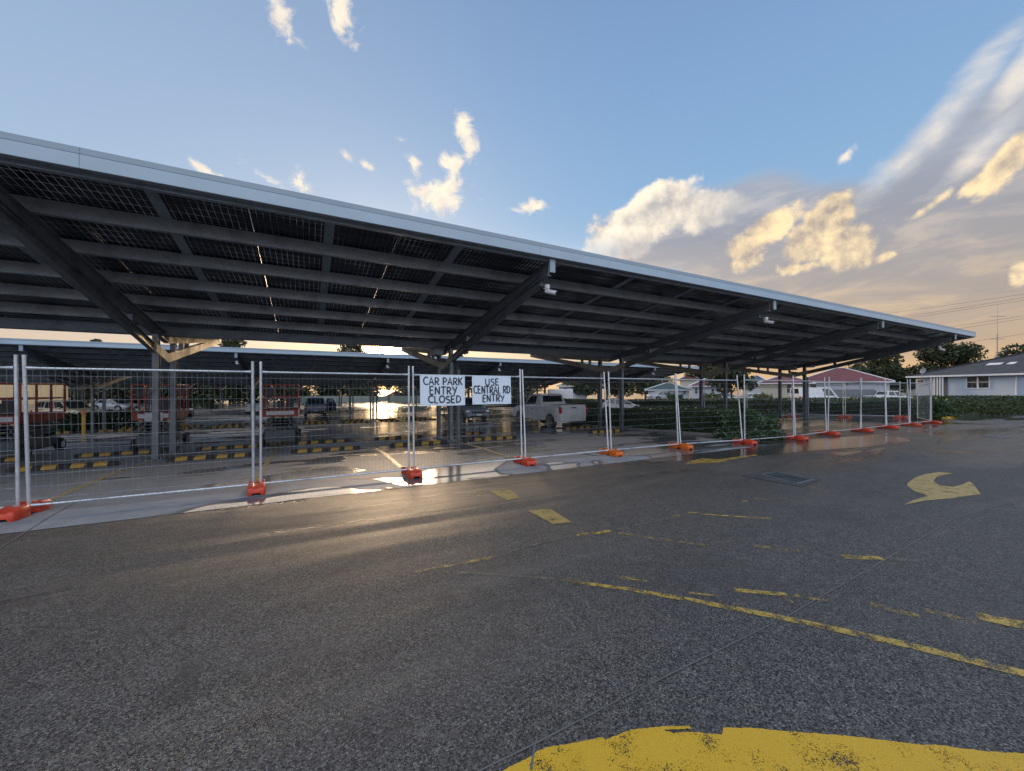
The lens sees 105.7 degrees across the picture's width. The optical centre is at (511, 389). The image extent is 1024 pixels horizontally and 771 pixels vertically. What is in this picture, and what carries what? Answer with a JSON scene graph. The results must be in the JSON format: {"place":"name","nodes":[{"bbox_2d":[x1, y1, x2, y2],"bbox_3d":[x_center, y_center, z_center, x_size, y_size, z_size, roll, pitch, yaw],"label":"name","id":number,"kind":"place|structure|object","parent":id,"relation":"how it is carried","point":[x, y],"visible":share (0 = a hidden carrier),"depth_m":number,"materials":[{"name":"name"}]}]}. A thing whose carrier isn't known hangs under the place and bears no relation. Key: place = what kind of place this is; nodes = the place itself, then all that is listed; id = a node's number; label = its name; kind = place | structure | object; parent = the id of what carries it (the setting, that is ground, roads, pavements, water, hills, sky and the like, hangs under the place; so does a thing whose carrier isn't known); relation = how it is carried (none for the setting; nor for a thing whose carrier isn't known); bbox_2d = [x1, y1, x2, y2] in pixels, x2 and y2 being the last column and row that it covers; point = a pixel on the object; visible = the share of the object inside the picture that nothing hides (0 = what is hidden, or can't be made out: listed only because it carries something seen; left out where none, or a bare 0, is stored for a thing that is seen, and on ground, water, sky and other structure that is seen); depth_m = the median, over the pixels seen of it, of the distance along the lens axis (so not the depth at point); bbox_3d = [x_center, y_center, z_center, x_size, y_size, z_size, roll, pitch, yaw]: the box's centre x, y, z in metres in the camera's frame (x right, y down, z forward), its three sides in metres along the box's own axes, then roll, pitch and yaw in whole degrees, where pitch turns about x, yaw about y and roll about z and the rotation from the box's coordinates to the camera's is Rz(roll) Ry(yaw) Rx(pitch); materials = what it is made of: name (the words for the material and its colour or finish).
{"place":"outdoors","nodes":[
{"label":"outdoors","id":0,"kind":"place"},
{"bbox_2d":[0,406,766,533],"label":"car park floor","id":1,"kind":"structure","parent":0,"point":[95,511],"depth_m":8.96,"materials":[{"name":"concrete"}]},
{"bbox_2d":[0,499,51,521],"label":"fence foot","id":2,"kind":"object","parent":1,"relation":"on","point":[14,513],"visible":0.92,"depth_m":4.95},
{"bbox_2d":[0,355,19,508],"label":"temporary fence","id":3,"kind":"object","parent":2,"relation":"on","point":[15,367],"visible":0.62,"depth_m":5.05,"materials":[{"name":"metal"}]},
{"bbox_2d":[22,355,254,506],"bbox_3d":[-5.258,0.571,5.653,2.521,2.040,0.048,0,3,-28],"label":"temporary fence","id":4,"kind":"object","parent":2,"relation":"on","point":[25,367],"visible":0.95,"depth_m":5.47,"materials":[{"name":"metal"}]},
{"bbox_2d":[0,383,65,456],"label":"scissor lift","id":5,"kind":"object","parent":1,"relation":"on","point":[44,423],"visible":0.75,"depth_m":10.77,"materials":[{"name":"metal"}]},
{"bbox_2d":[5,461,120,472],"bbox_3d":[-9.685,1.672,8.421,1.720,0.102,0.151,0,0,-29],"label":"wheel stop","id":6,"kind":"object","parent":1,"relation":"on","point":[66,466],"visible":0.9,"depth_m":8.39,"materials":[{"name":"concrete"}]},
{"bbox_2d":[30,400,101,422],"bbox_3d":[-35.457,1.747,30.996,4.607,1.710,2.240,0,0,7],"label":"suv car","id":7,"kind":"object","parent":1,"relation":"on","point":[58,406],"visible":0.34,"depth_m":30.39,"materials":[{"name":"silver paint"}]},
{"bbox_2d":[74,450,151,457],"bbox_3d":[-11.045,1.798,10.869,1.720,0.102,0.151,0,0,-28],"label":"wheel stop","id":8,"kind":"object","parent":1,"relation":"on","point":[82,455],"visible":0.76,"depth_m":10.76,"materials":[{"name":"concrete"}]},
{"bbox_2d":[50,443,205,498],"bbox_3d":[-9.107,1.817,10.077,0.100,0.351,9.700,0,0,-28],"label":"road marking","id":9,"kind":"object","parent":1,"relation":"on","point":[81,486],"visible":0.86,"depth_m":7.09,"materials":[{"name":"yellow paint"}]},
{"bbox_2d":[130,384,189,450],"bbox_3d":[-11.264,0.859,12.497,1.090,2.031,2.150,0,0,-30],"label":"scissor lift","id":10,"kind":"object","parent":1,"relation":"on","point":[145,436],"visible":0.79,"depth_m":11.78,"materials":[{"name":"metal"}]},
{"bbox_2d":[167,452,251,461],"bbox_3d":[-7.417,1.672,9.607,1.720,0.102,0.151,0,0,-28],"label":"wheel stop","id":11,"kind":"object","parent":1,"relation":"on","point":[206,457],"visible":0.87,"depth_m":9.53,"materials":[{"name":"concrete"}]},
{"bbox_2d":[196,444,263,450],"bbox_3d":[-8.741,1.798,12.074,1.720,0.102,0.151,0,0,-27],"label":"wheel stop","id":12,"kind":"object","parent":1,"relation":"on","point":[225,447],"visible":0.77,"depth_m":11.97,"materials":[{"name":"rubber"}]},
{"bbox_2d":[247,479,265,496],"bbox_3d":[-4.126,1.570,6.272,0.250,0.150,0.660,0,0,-32],"label":"fence foot","id":13,"kind":"object","parent":1,"relation":"on","point":[257,487],"visible":0.88,"depth_m":6.04},
{"bbox_2d":[259,362,409,483],"bbox_3d":[-3.037,0.570,6.875,2.429,2.040,0.048,0,0,-28],"label":"temporary fence","id":14,"kind":"object","parent":13,"relation":"on","point":[261,372],"visible":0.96,"depth_m":6.77,"materials":[{"name":"metal"}]},
{"bbox_2d":[0,375,560,410],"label":"solar canopy","id":15,"kind":"object","parent":1,"relation":"on","point":[192,382],"visible":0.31,"depth_m":39.81,"materials":[{"name":"metal"}]},
{"bbox_2d":[262,384,300,444],"bbox_3d":[-8.210,0.850,13.843,1.190,2.031,2.102,0,0,-28],"label":"scissor lift","id":16,"kind":"object","parent":1,"relation":"on","point":[289,429],"visible":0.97,"depth_m":13.09,"materials":[{"name":"metal"}]},
{"bbox_2d":[302,398,336,417],"bbox_3d":[-18.184,1.697,36.723,3.028,1.810,5.207,0,0,-28],"label":"pickup truck","id":17,"kind":"object","parent":1,"relation":"on","point":[319,405],"visible":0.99,"depth_m":34.62,"materials":[{"name":"blue paint"}]},
{"bbox_2d":[294,439,349,444],"bbox_3d":[-6.481,1.798,13.256,1.720,0.102,0.151,0,0,-28],"label":"wheel stop","id":18,"kind":"object","parent":1,"relation":"on","point":[321,441],"visible":0.93,"depth_m":13.20,"materials":[{"name":"rubber"}]},
{"bbox_2d":[291,446,359,453],"bbox_3d":[-5.152,1.672,10.791,1.720,0.102,0.151,0,0,-27],"label":"wheel stop","id":19,"kind":"object","parent":1,"relation":"on","point":[308,450],"visible":1,"depth_m":10.71,"materials":[{"name":"rubber"}]},
{"bbox_2d":[0,338,698,431],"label":"solar canopy","id":20,"kind":"object","parent":1,"relation":"on","point":[61,353],"visible":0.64,"depth_m":23.61,"materials":[{"name":"metal"}]},
{"bbox_2d":[401,466,422,478],"bbox_3d":[-1.920,1.570,7.426,0.250,0.150,0.660,0,0,-31],"label":"fence foot","id":21,"kind":"object","parent":1,"relation":"on","point":[411,472],"visible":0.97,"depth_m":7.20},
{"bbox_2d":[412,366,522,468],"bbox_3d":[-0.858,0.571,8.070,2.419,2.040,0.049,0,-3,-28],"label":"temporary fence","id":22,"kind":"object","parent":21,"relation":"on","point":[485,411],"visible":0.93,"depth_m":8.00,"materials":[{"name":"metal"}]},
{"bbox_2d":[420,374,464,405],"bbox_3d":[-1.375,0.018,7.721,0.920,0.615,0.042,0,-3,-28],"label":"sign board","id":23,"kind":"object","parent":22,"relation":"attached to","point":[441,390],"visible":1,"depth_m":7.70,"materials":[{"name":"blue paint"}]},
{"bbox_2d":[472,375,510,404],"bbox_3d":[-0.426,0.016,8.216,0.900,0.600,0.042,0,-3,-28],"label":"sign board","id":24,"kind":"object","parent":22,"relation":"attached to","point":[491,389],"visible":1,"depth_m":8.20,"materials":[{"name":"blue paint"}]},
{"bbox_2d":[390,440,445,446],"bbox_3d":[-2.888,1.672,11.975,1.720,0.102,0.151,0,0,-29],"label":"wheel stop","id":25,"kind":"object","parent":1,"relation":"on","point":[417,443],"visible":0.93,"depth_m":11.92,"materials":[{"name":"rubber"}]},
{"bbox_2d":[447,397,488,420],"bbox_3d":[-3.389,1.470,29.353,2.240,1.710,4.607,0,0,-28],"label":"suv car","id":26,"kind":"object","parent":1,"relation":"on","point":[469,409],"visible":0.7,"depth_m":27.66,"materials":[{"name":"grey paint"}]},
{"bbox_2d":[0,131,975,460],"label":"solar canopy","id":27,"kind":"object","parent":1,"relation":"on","point":[108,243],"visible":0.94,"depth_m":8.70,"materials":[{"name":"metal"}]},
{"bbox_2d":[513,456,536,466],"bbox_3d":[0.278,1.570,8.575,0.250,0.150,0.660,0,0,-28],"label":"fence foot","id":28,"kind":"object","parent":1,"relation":"on","point":[527,462],"visible":0.92,"depth_m":8.37},
{"bbox_2d":[521,370,608,457],"bbox_3d":[1.323,0.573,9.253,2.419,2.040,0.048,0,-5,-28],"label":"temporary fence","id":29,"kind":"object","parent":28,"relation":"on","point":[605,414],"visible":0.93,"depth_m":9.18,"materials":[{"name":"metal"}]},
{"bbox_2d":[512,393,587,427],"bbox_3d":[1.837,1.101,20.871,2.180,1.750,4.957,0,0,-28],"label":"pickup truck","id":30,"kind":"object","parent":1,"relation":"on","point":[533,401],"visible":0.89,"depth_m":19.59,"materials":[{"name":"white paint"}]},
{"bbox_2d":[599,448,622,456],"bbox_3d":[2.475,1.570,9.724,0.250,0.150,0.660,0,0,-28],"label":"fence foot","id":31,"kind":"object","parent":1,"relation":"on","point":[615,453],"visible":0.98,"depth_m":9.54},
{"bbox_2d":[608,372,678,449],"bbox_3d":[3.550,0.572,10.359,2.430,2.040,0.048,0,-3,-26],"label":"temporary fence","id":32,"kind":"object","parent":31,"relation":"on","point":[675,398],"visible":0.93,"depth_m":10.31,"materials":[{"name":"metal"}]},
{"bbox_2d":[732,438,756,444],"bbox_3d":[7.024,1.570,11.708,0.250,0.150,0.660,0,0,-22],"label":"fence foot","id":33,"kind":"object","parent":1,"relation":"on","point":[749,442],"visible":0.94,"depth_m":11.55},
{"bbox_2d":[676,374,742,443],"bbox_3d":[5.816,0.574,11.389,2.418,2.040,0.048,0,-5,-21],"label":"temporary fence","id":34,"kind":"object","parent":33,"relation":"on","point":[739,411],"visible":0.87,"depth_m":11.36,"materials":[{"name":"metal"}]},
{"bbox_2d":[0,390,1023,770],"bbox_3d":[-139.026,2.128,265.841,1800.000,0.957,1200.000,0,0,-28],"label":"ground","id":35,"kind":"structure","parent":0,"point":[344,632],"depth_m":2.84,"materials":[{"name":"grey asphalt"}]},
{"bbox_2d":[0,385,67,404],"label":"shop building","id":36,"kind":"structure","parent":35,"relation":"on","point":[7,391],"depth_m":66.57,"materials":[{"name":"beige paint"}]},
{"bbox_2d":[53,411,129,430],"bbox_3d":[-26.996,1.984,24.033,4.838,1.285,2.862,0,0,-28],"label":"bush","id":37,"kind":"object","parent":35,"relation":"on","point":[72,417],"visible":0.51,"depth_m":23.86,"materials":[{"name":"green plant"}]},
{"bbox_2d":[67,385,141,402],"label":"tree","id":38,"kind":"object","parent":35,"relation":"on","point":[119,391],"visible":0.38,"depth_m":70.72,"materials":[{"name":"green plant"}]},
{"bbox_2d":[72,408,148,426],"bbox_3d":[-27.044,2.002,26.996,5.270,1.396,2.833,0,0,-28],"label":"bush","id":39,"kind":"object","parent":35,"relation":"on","point":[120,414],"visible":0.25,"depth_m":26.58,"materials":[{"name":"green plant"}]},
{"bbox_2d":[88,399,137,410],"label":"sedan car","id":40,"kind":"object","parent":35,"relation":"on","point":[111,404],"visible":0.59,"depth_m":45.22,"materials":[{"name":"silver metal"}]},
{"bbox_2d":[133,385,208,400],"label":"tree","id":41,"kind":"object","parent":35,"relation":"on","point":[165,390],"visible":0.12,"depth_m":70.98,"materials":[{"name":"green plant"}]},
{"bbox_2d":[189,396,218,408],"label":"bush","id":42,"kind":"object","parent":35,"relation":"on","point":[200,402],"visible":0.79,"depth_m":51.79,"materials":[{"name":"green plant"}]},
{"bbox_2d":[0,382,417,408],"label":"solar canopy","id":43,"kind":"object","parent":35,"relation":"on","point":[219,386],"visible":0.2,"depth_m":56.42,"materials":[{"name":"metal"}]},
{"bbox_2d":[205,385,249,402],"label":"tree","id":44,"kind":"object","parent":35,"relation":"on","point":[230,395],"visible":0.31,"depth_m":71.29,"materials":[{"name":"green plant"}]},
{"bbox_2d":[218,339,247,347],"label":"tree","id":45,"kind":"object","parent":35,"relation":"on","point":[229,343],"visible":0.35,"depth_m":92.86,"materials":[{"name":"green plant"}]},
{"bbox_2d":[236,386,296,402],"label":"tree","id":46,"kind":"object","parent":35,"relation":"on","point":[290,391],"visible":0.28,"depth_m":75.50,"materials":[{"name":"green plant"}]},
{"bbox_2d":[310,386,345,395],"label":"tree","id":47,"kind":"object","parent":35,"relation":"on","point":[323,390],"visible":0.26,"depth_m":87.16,"materials":[{"name":"green plant"}]},
{"bbox_2d":[337,345,365,352],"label":"tree","id":48,"kind":"object","parent":35,"relation":"on","point":[347,348],"visible":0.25,"depth_m":94.15,"materials":[{"name":"green plant"}]},
{"bbox_2d":[294,396,419,401],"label":"boundary fence","id":49,"kind":"object","parent":35,"relation":"on","point":[380,399],"visible":0.56,"depth_m":79.98,"materials":[{"name":"metal"}]},
{"bbox_2d":[338,386,383,395],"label":"tree","id":50,"kind":"object","parent":35,"relation":"on","point":[358,390],"visible":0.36,"depth_m":89.99,"materials":[{"name":"green plant"}]},
{"bbox_2d":[384,386,419,395],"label":"tree","id":51,"kind":"object","parent":35,"relation":"on","point":[401,390],"visible":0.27,"depth_m":87.78,"materials":[{"name":"green plant"}]},
{"bbox_2d":[491,490,518,499],"bbox_3d":[-0.075,1.645,6.086,0.329,0.001,0.611,0,0,-28],"label":"road marking","id":52,"kind":"object","parent":35,"relation":"on","point":[505,496],"visible":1,"depth_m":6.06,"materials":[{"name":"yellow paint"}]},
{"bbox_2d":[511,385,548,396],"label":"tree","id":53,"kind":"object","parent":35,"relation":"on","point":[528,390],"visible":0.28,"depth_m":89.51,"materials":[{"name":"green plant"}]},
{"bbox_2d":[528,509,570,523],"bbox_3d":[0.505,1.645,5.043,0.308,0.001,0.652,0,0,-28],"label":"road marking","id":54,"kind":"object","parent":35,"relation":"on","point":[551,514],"visible":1,"depth_m":5.05,"materials":[{"name":"yellow paint"}]},
{"bbox_2d":[548,389,572,398],"bbox_3d":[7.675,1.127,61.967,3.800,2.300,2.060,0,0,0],"label":"house","id":55,"kind":"structure","parent":35,"relation":"on","point":[569,392],"depth_m":61.00,"materials":[{"name":"white paint"}]},
{"bbox_2d":[561,382,596,395],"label":"tree","id":56,"kind":"object","parent":35,"relation":"on","point":[579,389],"visible":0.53,"depth_m":73.09,"materials":[{"name":"green plant"}]},
{"bbox_2d":[602,382,634,397],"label":"tree","id":57,"kind":"object","parent":35,"relation":"on","point":[614,389],"visible":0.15,"depth_m":70.27,"materials":[{"name":"green plant"}]},
{"bbox_2d":[602,398,637,407],"bbox_3d":[10.320,1.578,36.266,4.207,1.480,2.150,0,0,14],"label":"hatchback car","id":58,"kind":"object","parent":35,"relation":"on","point":[615,402],"visible":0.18,"depth_m":35.68,"materials":[{"name":"white paint"}]},
{"bbox_2d":[630,377,674,398],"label":"tree","id":59,"kind":"object","parent":35,"relation":"on","point":[638,388],"visible":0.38,"depth_m":78.17,"materials":[{"name":"green plant"}]},
{"bbox_2d":[562,423,759,437],"bbox_3d":[6.005,1.754,17.377,2.230,0.472,9.918,0,0,-28],"label":"garden bed","id":60,"kind":"object","parent":35,"relation":"on","point":[671,431],"visible":0.16,"depth_m":15.47,"materials":[{"name":"soil"}]},
{"bbox_2d":[569,407,737,432],"bbox_3d":[5.781,1.372,17.756,1.975,1.422,8.618,0,0,-28],"label":"hedge","id":61,"kind":"object","parent":60,"relation":"on","point":[592,416],"visible":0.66,"depth_m":15.65,"materials":[{"name":"green plant"}]},
{"bbox_2d":[708,407,786,440],"bbox_3d":[8.087,1.148,13.358,2.474,1.097,2.466,0,0,16],"label":"bush","id":62,"kind":"object","parent":60,"relation":"on","point":[757,431],"visible":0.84,"depth_m":12.68,"materials":[{"name":"green plant"}]},
{"bbox_2d":[645,383,691,398],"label":"house","id":63,"kind":"structure","parent":35,"relation":"on","point":[668,387],"depth_m":63.22,"materials":[{"name":"white metal"}]},
{"bbox_2d":[633,403,717,408],"bbox_3d":[11.423,1.532,26.742,7.340,1.152,1.794,0,0,-31],"label":"hedge","id":64,"kind":"object","parent":35,"relation":"on","point":[693,405],"visible":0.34,"depth_m":26.04,"materials":[{"name":"green plant"}]},
{"bbox_2d":[688,378,720,399],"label":"house","id":65,"kind":"structure","parent":35,"relation":"on","point":[694,389],"depth_m":59.65,"materials":[{"name":"white paint"}]},
{"bbox_2d":[508,396,906,410],"bbox_3d":[13.062,1.616,48.244,2.601,2.270,51.691,0,0,-35],"label":"hedge","id":66,"kind":"object","parent":35,"relation":"on","point":[770,403],"visible":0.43,"depth_m":36.92,"materials":[{"name":"green plant"}]},
{"bbox_2d":[705,367,757,397],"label":"tree","id":67,"kind":"object","parent":35,"relation":"on","point":[732,374],"visible":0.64,"depth_m":48.71,"materials":[{"name":"green plant"}]},
{"bbox_2d":[477,497,1023,770],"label":"pavement joint","id":68,"kind":"object","parent":35,"relation":"on","point":[520,750],"visible":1,"depth_m":2.26,"materials":[{"name":"black asphalt"}]},
{"bbox_2d":[503,726,1023,770],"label":"road marking","id":69,"kind":"object","parent":35,"relation":"on","point":[657,746],"visible":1,"depth_m":1.75,"materials":[{"name":"yellow paint"}]},
{"bbox_2d":[743,374,793,439],"bbox_3d":[8.139,0.570,12.242,2.415,2.040,0.050,0,-1,-24],"label":"temporary fence","id":70,"kind":"object","parent":35,"relation":"on","point":[744,380],"visible":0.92,"depth_m":12.21,"materials":[{"name":"metal"}]},
{"bbox_2d":[741,470,820,486],"bbox_3d":[5.026,1.644,7.209,0.956,0.001,0.998,0,0,-31],"label":"concrete apron","id":71,"kind":"object","parent":35,"relation":"on","point":[757,475],"visible":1,"depth_m":7.14,"materials":[{"name":"grey concrete"}]},
{"bbox_2d":[761,471,814,483],"bbox_3d":[5.096,1.637,7.223,0.743,0.013,0.745,0,0,-28],"label":"drain grate","id":72,"kind":"object","parent":71,"relation":"on","point":[794,479],"visible":1,"depth_m":7.18,"materials":[{"name":"grey metal"}]},
{"bbox_2d":[757,376,815,397],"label":"house","id":73,"kind":"structure","parent":35,"relation":"on","point":[786,386],"depth_m":56.91,"materials":[{"name":"white paint"}]},
{"bbox_2d":[566,579,1023,675],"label":"road marking","id":74,"kind":"object","parent":35,"relation":"on","point":[1020,672],"visible":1,"depth_m":2.63,"materials":[{"name":"yellow paint"}]},
{"bbox_2d":[789,387,839,399],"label":"delivery van","id":75,"kind":"object","parent":35,"relation":"on","point":[800,393],"visible":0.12,"depth_m":46.21,"materials":[{"name":"white paint"}]},
{"bbox_2d":[816,430,839,435],"bbox_3d":[11.410,1.570,14.002,0.250,0.150,0.660,0,0,-24],"label":"fence foot","id":76,"kind":"object","parent":35,"relation":"on","point":[833,433],"visible":0.88,"depth_m":13.85},
{"bbox_2d":[794,377,826,435],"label":"temporary fence","id":77,"kind":"object","parent":76,"relation":"on","point":[795,424],"visible":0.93,"depth_m":13.40,"materials":[{"name":"metal"}]},
{"bbox_2d":[827,377,861,430],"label":"temporary fence","id":78,"kind":"object","parent":76,"relation":"on","point":[829,387],"visible":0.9,"depth_m":14.48,"materials":[{"name":"metal"}]},
{"bbox_2d":[837,415,851,417],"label":"fence foot","id":79,"kind":"object","parent":35,"relation":"on","point":[842,416],"visible":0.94,"depth_m":23.24},
{"bbox_2d":[794,383,843,415],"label":"temporary fence","id":80,"kind":"object","parent":79,"relation":"on","point":[820,398],"visible":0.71,"depth_m":23.87,"materials":[{"name":"metal"}]},
{"bbox_2d":[845,381,900,415],"bbox_3d":[21.079,0.570,22.703,2.464,2.040,0.050,0,0,29],"label":"temporary fence","id":81,"kind":"object","parent":79,"relation":"on","point":[872,394],"visible":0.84,"depth_m":22.68,"materials":[{"name":"metal"}]},
{"bbox_2d":[802,367,894,390],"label":"house","id":82,"kind":"structure","parent":35,"relation":"on","point":[841,374],"depth_m":58.89,"materials":[{"name":"red"}]},
{"bbox_2d":[832,389,876,399],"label":"box trailer","id":83,"kind":"object","parent":35,"relation":"on","point":[838,392],"visible":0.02,"depth_m":48.00,"materials":[{"name":"white paint"}]},
{"bbox_2d":[790,413,957,418],"bbox_3d":[22.966,1.708,25.119,2.369,0.379,7.918,0,0,-28],"label":"garden bed","id":84,"kind":"object","parent":35,"relation":"on","point":[948,417],"visible":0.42,"depth_m":23.75,"materials":[{"name":"soil"}]},
{"bbox_2d":[797,398,913,414],"bbox_3d":[22.586,1.236,25.864,1.903,1.426,6.006,0,0,-28],"label":"hedge","id":85,"kind":"object","parent":84,"relation":"on","point":[871,406],"visible":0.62,"depth_m":25.16,"materials":[{"name":"green plant"}]},
{"bbox_2d":[896,396,961,418],"bbox_3d":[24.180,1.048,22.698,2.860,1.327,2.753,0,0,11],"label":"bush","id":86,"kind":"object","parent":84,"relation":"on","point":[940,407],"visible":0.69,"depth_m":21.92,"materials":[{"name":"green plant"}]},
{"bbox_2d":[845,354,915,391],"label":"tree","id":87,"kind":"object","parent":35,"relation":"on","point":[886,367],"visible":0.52,"depth_m":60.36,"materials":[{"name":"green plant"}]},
{"bbox_2d":[876,425,898,428],"bbox_3d":[15.796,1.570,16.318,0.250,0.150,0.660,0,0,-24],"label":"fence foot","id":88,"kind":"object","parent":35,"relation":"on","point":[891,427],"visible":0.91,"depth_m":16.16},
{"bbox_2d":[859,378,885,427],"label":"temporary fence","id":89,"kind":"object","parent":88,"relation":"on","point":[884,392],"visible":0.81,"depth_m":15.80,"materials":[{"name":"metal"}]},
{"bbox_2d":[900,422,921,425],"bbox_3d":[17.980,1.570,17.494,0.250,0.150,0.660,0,0,-31],"label":"fence foot","id":90,"kind":"object","parent":35,"relation":"on","point":[916,424],"visible":0.97,"depth_m":17.35},
{"bbox_2d":[885,379,909,424],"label":"temporary fence","id":91,"kind":"object","parent":90,"relation":"on","point":[898,402],"visible":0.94,"depth_m":16.96,"materials":[{"name":"metal"}]},
{"bbox_2d":[917,380,931,420],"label":"temporary fence","id":92,"kind":"object","parent":35,"relation":"on","point":[924,401],"visible":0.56,"depth_m":20.06,"materials":[{"name":"metal"}]},
{"bbox_2d":[921,420,941,423],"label":"fence foot","id":93,"kind":"object","parent":35,"relation":"on","point":[936,422],"visible":0.91,"depth_m":18.48},
{"bbox_2d":[909,379,930,422],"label":"temporary fence","id":94,"kind":"object","parent":93,"relation":"on","point":[921,401],"visible":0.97,"depth_m":18.11,"materials":[{"name":"metal"}]},
{"bbox_2d":[904,472,980,504],"bbox_3d":[7.182,1.645,6.475,3.645,0.001,0.812,0,0,-43],"label":"road marking","id":95,"kind":"object","parent":35,"relation":"on","point":[961,490],"visible":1,"depth_m":6.36,"materials":[{"name":"yellow paint"}]},
{"bbox_2d":[900,341,988,388],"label":"tree","id":96,"kind":"object","parent":35,"relation":"on","point":[954,354],"visible":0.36,"depth_m":56.50,"materials":[{"name":"green plant"}]},
{"bbox_2d":[905,352,1023,413],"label":"house","id":97,"kind":"structure","parent":35,"relation":"on","point":[1002,375],"depth_m":31.94,"materials":[{"name":"white paint"}]},
{"bbox_2d":[966,376,989,388],"bbox_3d":[37.925,-0.578,31.571,0.050,1.067,1.503,0,0,-6],"label":"window","id":98,"kind":"structure","parent":97,"relation":"in","point":[972,382],"depth_m":31.54,"materials":[{"name":"white glass"}]},
{"bbox_2d":[911,395,1023,413],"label":"hedge","id":99,"kind":"object","parent":35,"relation":"on","point":[990,404],"visible":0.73,"depth_m":25.78,"materials":[{"name":"green plant"}]},
{"bbox_2d":[974,611,1023,627],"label":"road marking","id":100,"kind":"object","parent":35,"relation":"on","point":[1002,621],"visible":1,"depth_m":2.76,"materials":[{"name":"yellow paint"}]},
{"bbox_2d":[994,343,1023,357],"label":"tree","id":101,"kind":"object","parent":35,"relation":"on","point":[1007,351],"visible":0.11,"depth_m":50.17,"materials":[{"name":"green plant"}]},
{"bbox_2d":[0,0,1023,390],"label":"sky","id":102,"kind":"structure","parent":0,"point":[864,154],"materials":[{"name":"blue"}]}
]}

